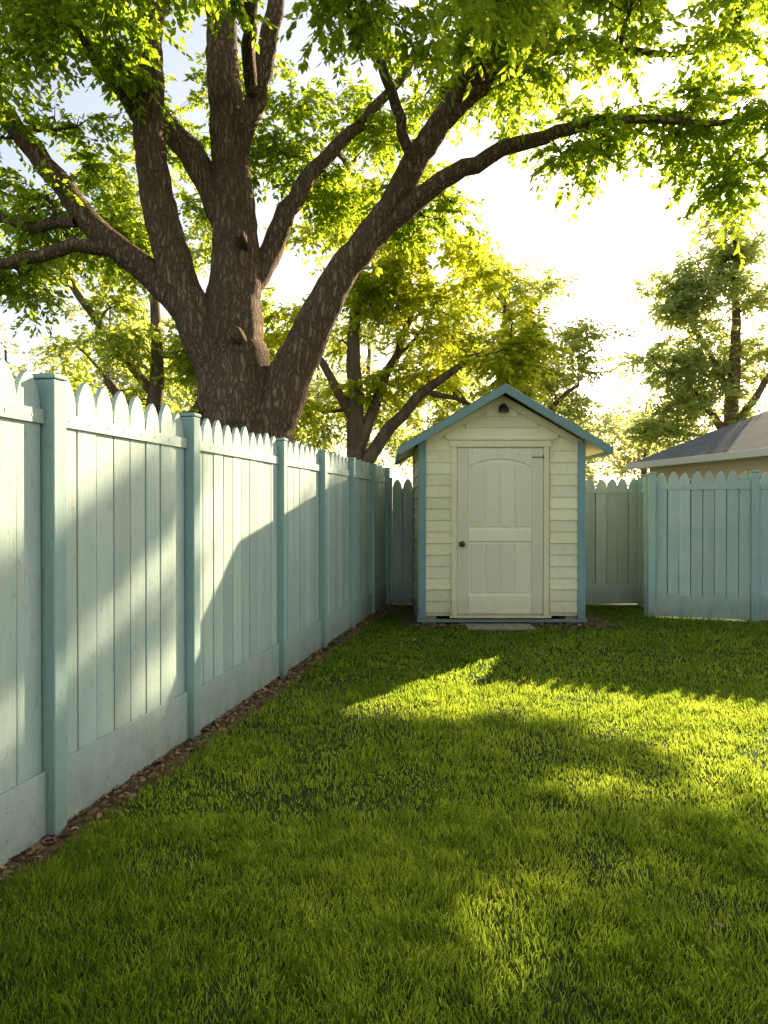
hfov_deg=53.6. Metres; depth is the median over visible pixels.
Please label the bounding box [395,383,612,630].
garden shed
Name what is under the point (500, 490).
door
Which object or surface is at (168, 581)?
picket fence
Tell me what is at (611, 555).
picket fence
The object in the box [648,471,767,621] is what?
picket fence
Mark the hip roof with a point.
(749, 433)
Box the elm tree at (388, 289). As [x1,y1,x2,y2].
[263,160,574,463]
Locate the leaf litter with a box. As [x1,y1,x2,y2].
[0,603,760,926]
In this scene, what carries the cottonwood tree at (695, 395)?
on the ground at (288, 802)
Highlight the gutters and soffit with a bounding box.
[626,448,767,469]
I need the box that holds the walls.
[649,456,767,483]
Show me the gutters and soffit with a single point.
(751, 453)
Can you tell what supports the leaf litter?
on the ground at (288, 802)
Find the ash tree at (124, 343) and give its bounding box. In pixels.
[0,135,346,454]
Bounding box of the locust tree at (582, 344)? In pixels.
[328,242,635,481]
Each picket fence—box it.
[0,358,389,864]
[390,478,637,603]
[638,474,647,615]
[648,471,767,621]
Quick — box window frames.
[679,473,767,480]
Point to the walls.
(737, 466)
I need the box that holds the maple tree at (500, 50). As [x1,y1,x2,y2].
[0,0,767,443]
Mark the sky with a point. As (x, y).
(613, 239)
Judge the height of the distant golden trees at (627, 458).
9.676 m
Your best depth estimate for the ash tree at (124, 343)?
14.79 m
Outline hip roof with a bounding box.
[632,411,767,462]
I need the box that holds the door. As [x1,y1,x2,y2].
[457,448,542,613]
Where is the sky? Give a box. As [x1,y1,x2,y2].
[0,0,767,509]
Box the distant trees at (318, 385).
[0,276,646,486]
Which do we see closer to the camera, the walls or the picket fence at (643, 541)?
the picket fence at (643, 541)
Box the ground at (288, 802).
[0,510,767,1023]
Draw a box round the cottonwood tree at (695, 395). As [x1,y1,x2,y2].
[596,193,767,460]
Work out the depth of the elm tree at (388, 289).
13.71 m
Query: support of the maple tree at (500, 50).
on the ground at (288, 802)
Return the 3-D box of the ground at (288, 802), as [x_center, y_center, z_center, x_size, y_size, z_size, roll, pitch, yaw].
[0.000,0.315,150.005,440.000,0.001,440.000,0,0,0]
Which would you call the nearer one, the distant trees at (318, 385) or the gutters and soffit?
the gutters and soffit
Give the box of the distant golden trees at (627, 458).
[547,384,767,485]
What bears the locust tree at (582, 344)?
on the ground at (288, 802)

